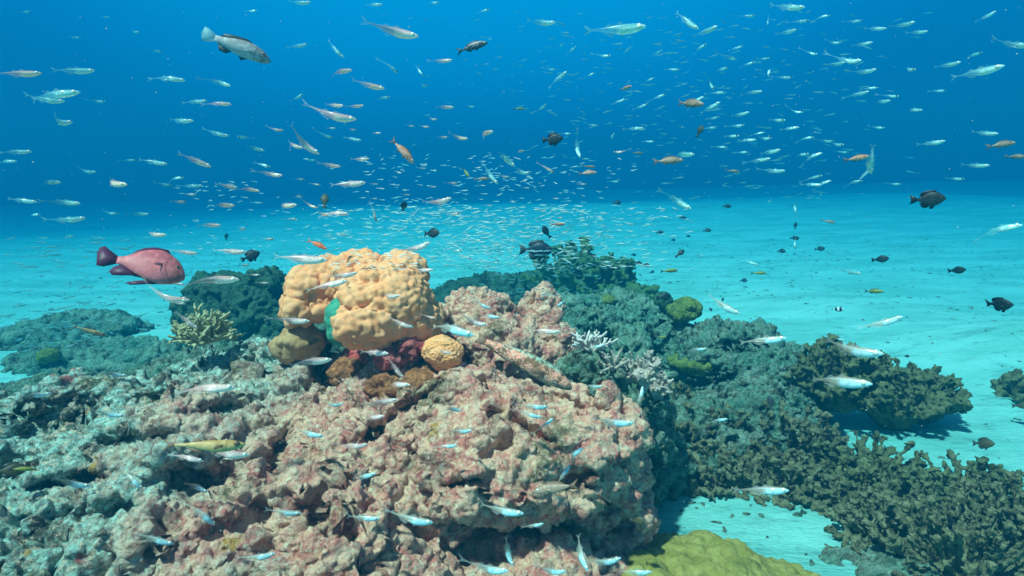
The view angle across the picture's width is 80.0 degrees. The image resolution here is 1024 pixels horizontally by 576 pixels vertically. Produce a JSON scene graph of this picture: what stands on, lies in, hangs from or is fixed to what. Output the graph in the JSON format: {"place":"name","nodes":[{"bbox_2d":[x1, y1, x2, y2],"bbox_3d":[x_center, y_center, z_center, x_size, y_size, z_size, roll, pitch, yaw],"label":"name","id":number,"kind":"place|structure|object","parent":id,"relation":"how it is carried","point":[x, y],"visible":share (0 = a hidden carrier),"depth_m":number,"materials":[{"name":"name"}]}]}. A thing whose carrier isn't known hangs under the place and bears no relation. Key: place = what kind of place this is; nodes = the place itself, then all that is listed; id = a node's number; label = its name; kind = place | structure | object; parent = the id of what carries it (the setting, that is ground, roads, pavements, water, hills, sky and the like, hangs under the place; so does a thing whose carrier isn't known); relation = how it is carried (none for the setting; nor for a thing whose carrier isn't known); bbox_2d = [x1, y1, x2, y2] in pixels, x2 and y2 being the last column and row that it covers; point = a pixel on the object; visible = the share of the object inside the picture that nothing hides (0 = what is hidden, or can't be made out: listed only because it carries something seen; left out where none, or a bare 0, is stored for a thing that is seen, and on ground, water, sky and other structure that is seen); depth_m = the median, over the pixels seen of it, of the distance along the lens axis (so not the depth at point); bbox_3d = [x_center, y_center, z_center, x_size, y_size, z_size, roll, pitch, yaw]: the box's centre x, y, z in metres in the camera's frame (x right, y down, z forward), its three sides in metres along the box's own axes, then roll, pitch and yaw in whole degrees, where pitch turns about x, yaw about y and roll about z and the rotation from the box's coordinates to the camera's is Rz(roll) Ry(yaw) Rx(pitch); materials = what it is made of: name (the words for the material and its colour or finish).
{"place":"outdoors","nodes":[
{"label":"outdoors","id":0,"kind":"place"},
{"bbox_2d":[20,71,41,76],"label":"glassy sweeper","id":1,"kind":"object","parent":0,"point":[29,74],"visible":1,"depth_m":0.97,"materials":[{"name":"silver metal"}]},
{"bbox_2d":[54,90,80,97],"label":"glassy sweeper","id":2,"kind":"object","parent":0,"point":[63,94],"visible":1,"depth_m":0.81,"materials":[{"name":"silver metal"}]},
{"bbox_2d":[96,246,184,284],"bbox_3d":[-0.574,-0.036,0.948,0.122,0.073,0.037,15,-35,-33],"label":"purple fish","id":3,"kind":"object","parent":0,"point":[154,265],"visible":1,"depth_m":0.94},
{"bbox_2d":[152,537,173,544],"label":"glassy sweeper","id":4,"kind":"object","parent":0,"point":[160,541],"visible":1,"depth_m":0.91,"materials":[{"name":"silver metal"}]},
{"bbox_2d":[200,512,214,524],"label":"glassy sweeper","id":5,"kind":"object","parent":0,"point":[207,518],"visible":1,"depth_m":0.96,"materials":[{"name":"silver metal"}]},
{"bbox_2d":[202,27,270,63],"bbox_3d":[-0.797,-0.699,1.769,0.189,0.065,0.054,16,1,-30],"label":"grouper","id":6,"kind":"object","parent":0,"point":[244,48],"visible":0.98,"depth_m":1.76,"materials":[{"name":"grey"}]},
{"bbox_2d":[255,552,275,559],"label":"glassy sweeper","id":7,"kind":"object","parent":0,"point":[263,556],"visible":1,"depth_m":0.93,"materials":[{"name":"silver metal"}]},
{"bbox_2d":[301,140,318,153],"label":"glassy sweeper","id":8,"kind":"object","parent":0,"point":[308,147],"visible":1,"depth_m":1.06,"materials":[{"name":"silver metal"}]},
{"bbox_2d":[329,112,355,121],"bbox_3d":[-0.243,-0.233,0.809,0.063,0.015,0.059,1,29,-27],"label":"glassy sweeper","id":9,"kind":"object","parent":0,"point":[338,117],"visible":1,"depth_m":0.80,"materials":[{"name":"silver metal"}]},
{"bbox_2d":[347,181,365,186],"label":"glassy sweeper","id":10,"kind":"object","parent":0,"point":[354,183],"visible":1,"depth_m":1.18,"materials":[{"name":"silver metal"}]},
{"bbox_2d":[362,515,379,520],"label":"glassy sweeper","id":11,"kind":"object","parent":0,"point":[369,518],"visible":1,"depth_m":0.99,"materials":[{"name":"silver metal"}]},
{"bbox_2d":[388,137,413,163],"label":"anthias","id":12,"kind":"object","parent":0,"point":[404,152],"visible":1,"depth_m":1.42,"materials":[{"name":"orange metal"}]},
{"bbox_2d":[390,27,418,38],"bbox_3d":[-0.156,-0.319,0.754,0.084,0.016,0.024,-11,14,-44],"label":"glassy sweeper","id":13,"kind":"object","parent":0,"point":[400,33],"visible":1,"depth_m":0.77,"materials":[{"name":"silver metal"}]},
{"bbox_2d":[407,515,432,525],"bbox_3d":[-0.126,0.264,0.705,0.071,0.014,0.019,4,12,27],"label":"glassy sweeper","id":14,"kind":"object","parent":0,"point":[415,520],"visible":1,"depth_m":0.69,"materials":[{"name":"silver metal"}]},
{"bbox_2d":[412,242,429,250],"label":"glassy sweeper","id":15,"kind":"object","parent":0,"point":[419,247],"visible":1,"depth_m":1.13,"materials":[{"name":"silver metal"}]},
{"bbox_2d":[157,154,702,270],"bbox_3d":[-0.063,-0.616,5.180,5.010,1.266,6.046,-8,13,-34],"label":"distant school","id":16,"kind":"object","parent":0,"point":[450,243],"visible":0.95,"depth_m":4.66,"materials":[{"name":"silver"}]},
{"bbox_2d":[424,228,439,237],"bbox_3d":[-0.268,-0.182,2.024,0.070,0.032,0.016,0,-6,28],"label":"damselfish","id":17,"kind":"object","parent":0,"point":[433,232],"visible":1,"depth_m":2.02,"materials":[{"name":"black"}]},
{"bbox_2d":[0,10,932,347],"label":"distant school","id":18,"kind":"object","parent":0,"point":[64,324],"visible":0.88,"depth_m":4.20,"materials":[{"name":"silver"}]},
{"bbox_2d":[456,40,487,56],"bbox_3d":[-0.133,-0.803,2.033,0.110,0.033,0.028,-16,14,1],"label":"fusilier","id":19,"kind":"object","parent":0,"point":[473,45],"visible":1,"depth_m":2.03,"materials":[{"name":"silver metal"}]},
{"bbox_2d":[484,565,508,573],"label":"glassy sweeper","id":20,"kind":"object","parent":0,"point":[494,569],"visible":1,"depth_m":0.82,"materials":[{"name":"silver metal"}]},
{"bbox_2d":[0,179,1023,575],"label":"sand floor","id":21,"kind":"structure","parent":0,"point":[886,217],"depth_m":7.56,"materials":[{"name":"sand"}]},
{"bbox_2d":[0,308,183,375],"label":"reef rubble","id":22,"kind":"object","parent":21,"relation":"on","point":[112,352],"visible":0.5,"depth_m":3.46,"materials":[{"name":"stone"}]},
{"bbox_2d":[36,348,60,363],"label":"brain coral","id":23,"kind":"object","parent":22,"relation":"on","point":[47,355],"visible":1,"depth_m":3.19},
{"bbox_2d":[0,323,344,394],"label":"reef rubble","id":24,"kind":"object","parent":21,"relation":"on","point":[155,365],"visible":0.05,"depth_m":2.19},
{"bbox_2d":[0,330,472,575],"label":"reef rock","id":25,"kind":"object","parent":21,"relation":"on","point":[47,512],"visible":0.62,"depth_m":1.15,"materials":[{"name":"stone"}]},
{"bbox_2d":[7,466,33,471],"bbox_3d":[-0.836,0.309,1.040,0.036,0.011,0.009,9,0,-38],"label":"reef fish","id":26,"kind":"object","parent":25,"relation":"on","point":[23,468],"visible":1,"depth_m":1.04},
{"bbox_2d":[31,392,51,397],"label":"glassy sweeper","id":27,"kind":"object","parent":25,"relation":"on","point":[38,394],"visible":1,"depth_m":1.16,"materials":[{"name":"silver metal"}]},
{"bbox_2d":[68,480,89,487],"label":"glassy sweeper","id":28,"kind":"object","parent":25,"relation":"on","point":[75,484],"visible":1,"depth_m":1.03,"materials":[{"name":"silver metal"}]},
{"bbox_2d":[73,324,106,335],"bbox_3d":[-1.230,0.126,1.780,0.023,0.021,0.088,-13,-30,32],"label":"wrasse","id":29,"kind":"object","parent":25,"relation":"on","point":[95,332],"visible":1,"depth_m":1.78,"materials":[{"name":"brown"}]},
{"bbox_2d":[104,411,124,417],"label":"glassy sweeper","id":30,"kind":"object","parent":25,"relation":"on","point":[112,414],"visible":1,"depth_m":1.12,"materials":[{"name":"silver metal"}]},
{"bbox_2d":[163,437,245,453],"bbox_3d":[-0.347,0.179,0.690,0.084,0.020,0.022,6,-15,-25],"label":"wrasse","id":31,"kind":"object","parent":25,"relation":"on","point":[213,444],"visible":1,"depth_m":0.69,"materials":[{"name":"yellow"}]},
{"bbox_2d":[167,303,242,349],"bbox_3d":[-0.906,0.110,1.791,0.188,0.127,0.199,-9,13,-37],"label":"staghorn coral","id":32,"kind":"object","parent":25,"relation":"on","point":[213,327],"visible":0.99,"depth_m":1.76},
{"bbox_2d":[281,510,300,515],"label":"glassy sweeper","id":33,"kind":"object","parent":25,"relation":"on","point":[289,512],"visible":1,"depth_m":0.95,"materials":[{"name":"silver metal"}]},
{"bbox_2d":[268,323,324,364],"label":"boulder coral","id":34,"kind":"object","parent":25,"relation":"on","point":[286,346],"visible":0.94,"depth_m":1.56},
{"bbox_2d":[278,248,444,351],"bbox_3d":[-0.388,0.039,1.574,0.425,0.272,0.322,-1,10,0],"label":"boulder coral","id":35,"kind":"object","parent":25,"relation":"on","point":[348,317],"visible":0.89,"depth_m":1.49},
{"bbox_2d":[326,356,437,397],"bbox_3d":[-0.328,0.227,1.534,0.343,0.088,0.125,4,12,27],"label":"orange rock","id":36,"kind":"object","parent":25,"relation":"on","point":[375,384],"visible":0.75,"depth_m":1.48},
{"bbox_2d":[342,336,424,372],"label":"red rock","id":37,"kind":"object","parent":25,"relation":"on","point":[402,353],"visible":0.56,"depth_m":1.48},
{"bbox_2d":[475,333,571,389],"bbox_3d":[0.019,0.113,0.951,0.170,0.036,0.049,28,-10,4],"label":"lizardfish","id":38,"kind":"object","parent":25,"relation":"on","point":[541,369],"visible":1,"depth_m":0.94,"materials":[{"name":"brown"}]},
{"bbox_2d":[516,281,582,386],"bbox_3d":[0.081,0.232,1.823,0.277,0.498,0.309,-1,10,0],"label":"reef boulder","id":39,"kind":"object","parent":25,"relation":"on","point":[546,312],"visible":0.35,"depth_m":1.76,"materials":[{"name":"stone"}]},
{"bbox_2d":[168,265,313,348],"bbox_3d":[-1.480,0.164,3.419,1.019,0.598,0.654,5,12,30],"label":"reef outcrop","id":40,"kind":"object","parent":21,"relation":"on","point":[248,299],"visible":0.46,"depth_m":3.16,"materials":[{"name":"stone"}]},
{"bbox_2d":[432,270,539,305],"bbox_3d":[-0.048,0.116,4.824,1.334,0.581,0.826,-8,13,-35],"label":"reef rubble","id":41,"kind":"object","parent":21,"relation":"on","point":[443,291],"visible":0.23,"depth_m":4.54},
{"bbox_2d":[350,525,627,575],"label":"reef ledge","id":42,"kind":"object","parent":21,"relation":"on","point":[535,551],"visible":0.24,"depth_m":1.21,"materials":[{"name":"stone"}]},
{"bbox_2d":[392,361,661,554],"bbox_3d":[0.024,0.420,1.391,0.633,0.487,0.536,-1,10,0],"label":"reef boulder","id":43,"kind":"object","parent":42,"relation":"on","point":[469,479],"visible":0.91,"depth_m":1.22,"materials":[{"name":"stone"}]},
{"bbox_2d":[421,334,463,370],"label":"brain coral","id":44,"kind":"object","parent":43,"relation":"on","point":[434,356],"visible":0.96,"depth_m":1.45},
{"bbox_2d":[0,235,1023,565],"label":"rubble","id":45,"kind":"object","parent":21,"relation":"on","point":[802,513],"visible":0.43,"depth_m":5.53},
{"bbox_2d":[520,236,659,299],"bbox_3d":[0.640,-0.049,4.460,1.177,0.636,0.777,5,12,28],"label":"bush coral","id":46,"kind":"object","parent":21,"relation":"on","point":[610,278],"visible":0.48,"depth_m":4.36},
{"bbox_2d":[543,348,697,506],"bbox_3d":[0.338,0.467,1.878,0.650,0.682,0.663,-7,12,-28],"label":"reef boulder","id":47,"kind":"object","parent":21,"relation":"on","point":[674,465],"visible":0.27,"depth_m":1.68,"materials":[{"name":"stone"}]},
{"bbox_2d":[439,286,551,381],"bbox_3d":[-0.067,0.232,1.779,0.392,0.482,0.314,7,13,37],"label":"reef boulder","id":48,"kind":"object","parent":47,"relation":"on","point":[462,308],"visible":0.38,"depth_m":1.67,"materials":[{"name":"stone"}]},
{"bbox_2d":[571,330,617,351],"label":"branching coral","id":49,"kind":"object","parent":47,"relation":"on","point":[586,344],"visible":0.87,"depth_m":1.63},
{"bbox_2d":[597,348,629,373],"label":"branching coral","id":50,"kind":"object","parent":47,"relation":"on","point":[611,363],"visible":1,"depth_m":1.58},
{"bbox_2d":[622,349,673,402],"bbox_3d":[0.376,0.249,1.683,0.123,0.196,0.249,7,13,38],"label":"finger coral","id":51,"kind":"object","parent":47,"relation":"on","point":[649,375],"visible":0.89,"depth_m":1.62},
{"bbox_2d":[610,324,653,362],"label":"reef pillar","id":52,"kind":"structure","parent":21,"relation":"on","point":[634,340],"depth_m":2.39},
{"bbox_2d":[559,286,710,392],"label":"reef ridge","id":53,"kind":"structure","parent":21,"relation":"on","point":[593,313],"depth_m":2.79,"materials":[{"name":"stone"}]},
{"bbox_2d":[562,295,584,306],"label":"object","id":54,"kind":"object","parent":53,"relation":"on","point":[571,300],"visible":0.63,"depth_m":3.06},
{"bbox_2d":[602,294,614,304],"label":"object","id":55,"kind":"object","parent":53,"relation":"on","point":[608,299],"visible":0.86,"depth_m":3.14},
{"bbox_2d":[653,291,673,310],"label":"round coral","id":56,"kind":"object","parent":53,"relation":"on","point":[661,304],"visible":0.68,"depth_m":3.15},
{"bbox_2d":[665,296,702,324],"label":"brain coral","id":57,"kind":"object","parent":53,"relation":"on","point":[684,309],"visible":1,"depth_m":2.81},
{"bbox_2d":[666,353,715,376],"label":"brain coral","id":58,"kind":"object","parent":53,"relation":"on","point":[693,368],"visible":0.61,"depth_m":2.59},
{"bbox_2d":[621,530,821,575],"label":"lobed coral","id":59,"kind":"object","parent":21,"relation":"on","point":[700,553],"visible":0.86,"depth_m":1.35},
{"bbox_2d":[663,314,807,397],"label":"reef ridge","id":60,"kind":"structure","parent":21,"relation":"on","point":[737,351],"depth_m":2.58,"materials":[{"name":"stone"}]},
{"bbox_2d":[669,380,837,479],"bbox_3d":[0.949,0.511,2.337,1.190,0.401,0.531,-9,13,-36],"label":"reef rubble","id":61,"kind":"object","parent":21,"relation":"on","point":[747,399],"visible":0.27,"depth_m":2.06,"materials":[{"name":"stone"}]},
{"bbox_2d":[670,380,715,478],"bbox_3d":[0.554,0.522,2.054,0.279,0.376,0.378,3,11,22],"label":"bush coral","id":62,"kind":"object","parent":61,"relation":"on","point":[693,429],"visible":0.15,"depth_m":1.94},
{"bbox_2d":[739,380,818,424],"bbox_3d":[1.000,0.455,2.337,0.277,0.254,0.493,-1,10,0],"label":"bush coral","id":63,"kind":"object","parent":61,"relation":"on","point":[780,392],"visible":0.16,"depth_m":2.19},
{"bbox_2d":[682,398,891,520],"bbox_3d":[0.821,0.562,1.966,0.657,0.358,0.595,-1,10,0],"label":"bush coral","id":64,"kind":"object","parent":21,"relation":"on","point":[774,466],"visible":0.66,"depth_m":1.88},
{"bbox_2d":[780,333,973,430],"bbox_3d":[1.403,0.361,2.331,0.699,0.374,0.374,-1,10,0],"label":"bush coral","id":65,"kind":"object","parent":21,"relation":"on","point":[897,398],"visible":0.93,"depth_m":2.26},
{"bbox_2d":[815,544,959,575],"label":"reef rubble","id":66,"kind":"object","parent":21,"relation":"on","point":[867,561],"visible":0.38,"depth_m":1.54,"materials":[{"name":"stone"}]},
{"bbox_2d":[824,470,1023,575],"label":"bush coral","id":67,"kind":"object","parent":66,"relation":"on","point":[988,540],"visible":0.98,"depth_m":1.50},
{"bbox_2d":[798,430,1023,524],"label":"bush coral","id":68,"kind":"object","parent":21,"relation":"on","point":[902,481],"visible":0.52,"depth_m":1.82},
{"bbox_2d":[990,368,1023,402],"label":"bush coral","id":69,"kind":"object","parent":21,"relation":"on","point":[1010,384],"visible":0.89,"depth_m":2.59},
{"bbox_2d":[3,2,1020,532],"bbox_3d":[-0.106,-0.474,2.135,5.846,2.038,3.061,-1,10,0],"label":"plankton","id":70,"kind":"object","parent":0,"point":[479,376],"visible":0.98,"depth_m":1.25,"materials":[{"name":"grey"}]},
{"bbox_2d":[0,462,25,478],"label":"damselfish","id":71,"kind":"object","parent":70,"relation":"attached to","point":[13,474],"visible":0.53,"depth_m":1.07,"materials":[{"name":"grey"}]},
{"bbox_2d":[163,294,188,302],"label":"glassy sweeper","id":72,"kind":"object","parent":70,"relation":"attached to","point":[172,299],"visible":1,"depth_m":0.77,"materials":[{"name":"silver metal"}]},
{"bbox_2d":[184,455,203,461],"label":"glassy sweeper","id":73,"kind":"object","parent":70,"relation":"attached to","point":[192,458],"visible":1,"depth_m":1.01,"materials":[{"name":"silver metal"}]},
{"bbox_2d":[203,383,235,391],"bbox_3d":[-0.332,0.110,0.646,0.074,0.024,0.019,1,11,10],"label":"glassy sweeper","id":74,"kind":"object","parent":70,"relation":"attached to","point":[216,387],"visible":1,"depth_m":0.64,"materials":[{"name":"silver metal"}]},
{"bbox_2d":[210,276,238,283],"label":"glassy sweeper","id":75,"kind":"object","parent":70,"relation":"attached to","point":[222,279],"visible":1,"depth_m":0.69,"materials":[{"name":"silver metal"}]},
{"bbox_2d":[221,450,249,458],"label":"glassy sweeper","id":76,"kind":"object","parent":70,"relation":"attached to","point":[232,454],"visible":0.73,"depth_m":0.79,"materials":[{"name":"silver metal"}]},
{"bbox_2d":[239,249,259,262],"bbox_3d":[-0.975,-0.118,2.277,0.073,0.046,0.022,-31,11,-31],"label":"damselfish","id":77,"kind":"object","parent":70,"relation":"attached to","point":[251,255],"visible":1,"depth_m":2.28,"materials":[{"name":"brown"}]},
{"bbox_2d":[288,318,309,323],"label":"glassy sweeper","id":78,"kind":"object","parent":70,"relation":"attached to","point":[297,320],"visible":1,"depth_m":1.02,"materials":[{"name":"silver metal"}]},
{"bbox_2d":[298,255,327,263],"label":"glassy sweeper","id":79,"kind":"object","parent":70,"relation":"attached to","point":[306,259],"visible":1,"depth_m":0.64,"materials":[{"name":"silver metal"}]},
{"bbox_2d":[309,357,331,364],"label":"glassy sweeper","id":80,"kind":"object","parent":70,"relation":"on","point":[317,360],"visible":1,"depth_m":0.92,"materials":[{"name":"silver metal"}]},
{"bbox_2d":[325,279,346,286],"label":"glassy sweeper","id":81,"kind":"object","parent":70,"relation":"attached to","point":[335,283],"visible":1,"depth_m":0.95,"materials":[{"name":"silver metal"}]},
{"bbox_2d":[447,325,473,336],"bbox_3d":[-0.078,0.049,0.723,0.021,0.021,0.082,-10,14,-41],"label":"glassy sweeper","id":82,"kind":"object","parent":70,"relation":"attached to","point":[457,330],"visible":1,"depth_m":0.70,"materials":[{"name":"silver metal"}]},
{"bbox_2d":[499,507,523,516],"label":"glassy sweeper","id":83,"kind":"object","parent":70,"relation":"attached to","point":[505,511],"visible":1,"depth_m":0.75,"materials":[{"name":"silver metal"}]},
{"bbox_2d":[0,0,1023,205],"label":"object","id":84,"kind":"structure","parent":0,"point":[131,124],"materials":[{"name":"liquid"}]},
{"bbox_2d":[519,240,552,260],"bbox_3d":[0.108,-0.168,2.746,0.154,0.097,0.046,0,5,-1],"label":"surgeonfish","id":85,"kind":"object","parent":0,"point":[539,249],"visible":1,"depth_m":2.74,"materials":[{"name":"brown"}]},
{"bbox_2d":[542,133,562,145],"bbox_3d":[0.128,-0.468,1.923,0.067,0.042,0.020,-4,7,5],"label":"damselfish","id":86,"kind":"object","parent":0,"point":[555,139],"visible":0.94,"depth_m":1.92,"materials":[{"name":"brown"}]},
{"bbox_2d":[533,478,577,495],"bbox_3d":[0.068,0.311,0.948,0.073,0.022,0.019,-9,-20,1],"label":"reef fish","id":87,"kind":"object","parent":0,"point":[551,487],"visible":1,"depth_m":0.94},
{"bbox_2d":[578,550,588,571],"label":"glassy sweeper","id":88,"kind":"object","parent":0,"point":[582,559],"visible":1,"depth_m":0.90,"materials":[{"name":"silver metal"}]},
{"bbox_2d":[600,556,620,564],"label":"glassy sweeper","id":89,"kind":"object","parent":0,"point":[610,561],"visible":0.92,"depth_m":0.96,"materials":[{"name":"silver metal"}]},
{"bbox_2d":[611,419,632,425],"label":"glassy sweeper","id":90,"kind":"object","parent":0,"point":[617,422],"visible":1,"depth_m":0.87,"materials":[{"name":"silver metal"}]},
{"bbox_2d":[617,23,645,34],"bbox_3d":[0.101,-0.255,0.604,0.061,0.013,0.013,3,11,20],"label":"glassy sweeper","id":91,"kind":"object","parent":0,"point":[626,30],"visible":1,"depth_m":0.60,"materials":[{"name":"silver metal"}]},
{"bbox_2d":[629,516,645,524],"bbox_3d":[0.250,0.463,1.214,0.035,0.016,0.008,-9,-18,21],"label":"damselfish","id":92,"kind":"object","parent":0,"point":[639,520],"visible":1,"depth_m":1.21,"materials":[{"name":"black"}]},
{"bbox_2d":[634,569,651,575],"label":"glassy sweeper","id":93,"kind":"object","parent":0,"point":[640,572],"visible":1,"depth_m":1.14,"materials":[{"name":"silver metal"}]},
{"bbox_2d":[652,156,683,164],"bbox_3d":[0.403,-0.328,1.572,0.079,0.024,0.020,-2,-3,1],"label":"reef fish","id":94,"kind":"object","parent":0,"point":[670,160],"visible":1,"depth_m":1.57},
{"bbox_2d":[678,99,703,107],"bbox_3d":[0.459,-0.477,1.576,0.082,0.025,0.021,18,24,42],"label":"reef fish","id":95,"kind":"object","parent":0,"point":[692,103],"visible":1,"depth_m":1.57},
{"bbox_2d":[721,303,739,313],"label":"glassy sweeper","id":96,"kind":"object","parent":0,"point":[728,308],"visible":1,"depth_m":0.94,"materials":[{"name":"white metal"}]},
{"bbox_2d":[761,336,786,343],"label":"glassy sweeper","id":97,"kind":"object","parent":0,"point":[771,339],"visible":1,"depth_m":0.79,"materials":[{"name":"white metal"}]},
{"bbox_2d":[760,486,788,494],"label":"glassy sweeper","id":98,"kind":"object","parent":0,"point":[770,490],"visible":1,"depth_m":0.74,"materials":[{"name":"silver metal"}]},
{"bbox_2d":[834,377,872,387],"bbox_3d":[0.320,0.092,0.596,0.063,0.015,0.059,2,-10,40],"label":"glassy sweeper","id":99,"kind":"object","parent":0,"point":[847,382],"visible":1,"depth_m":0.57,"materials":[{"name":"white metal"}]},
{"bbox_2d":[844,154,869,162],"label":"anthias","id":100,"kind":"object","parent":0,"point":[859,157],"visible":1,"depth_m":1.81,"materials":[{"name":"orange metal"}]},
{"bbox_2d":[847,345,883,357],"bbox_3d":[0.347,0.061,0.638,0.023,0.016,0.083,-3,11,-11],"label":"glassy sweeper","id":101,"kind":"object","parent":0,"point":[863,352],"visible":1,"depth_m":0.61,"materials":[{"name":"white metal"}]},
{"bbox_2d":[879,316,903,325],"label":"glassy sweeper","id":102,"kind":"object","parent":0,"point":[889,321],"visible":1,"depth_m":0.82,"materials":[{"name":"white metal"}]},
{"bbox_2d":[909,190,945,208],"bbox_3d":[0.882,-0.187,1.293,0.064,0.040,0.019,-2,14,24],"label":"damselfish","id":103,"kind":"object","parent":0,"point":[931,198],"visible":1,"depth_m":1.29,"materials":[{"name":"brown"}]},
{"bbox_2d":[947,266,965,273],"bbox_3d":[1.733,-0.069,2.379,0.015,0.030,0.066,-21,6,-36],"label":"damselfish","id":104,"kind":"object","parent":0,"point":[958,269],"visible":1,"depth_m":2.37,"materials":[{"name":"black"}]},
{"bbox_2d":[972,437,994,449],"bbox_3d":[1.476,0.487,1.912,0.019,0.040,0.064,21,-21,-30],"label":"damselfish","id":105,"kind":"object","parent":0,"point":[986,443],"visible":1,"depth_m":1.91,"materials":[{"name":"grey"}]},
{"bbox_2d":[978,65,1004,74],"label":"glassy sweeper","id":106,"kind":"object","parent":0,"point":[985,71],"visible":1,"depth_m":0.84,"materials":[{"name":"silver metal"}]},
{"bbox_2d":[985,297,1013,311],"bbox_3d":[1.197,0.040,1.500,0.018,0.039,0.065,-3,11,-9],"label":"damselfish","id":107,"kind":"object","parent":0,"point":[1000,304],"visible":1,"depth_m":1.49,"materials":[{"name":"brown"}]},
{"bbox_2d":[985,140,1015,149],"bbox_3d":[1.420,-0.416,1.770,0.077,0.023,0.020,-7,2,7],"label":"reef fish","id":108,"kind":"object","parent":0,"point":[1003,143],"visible":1,"depth_m":1.77},
{"bbox_2d":[999,223,1022,231],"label":"glassy sweeper","id":109,"kind":"object","parent":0,"point":[1009,227],"visible":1,"depth_m":0.95,"materials":[{"name":"silver metal"}]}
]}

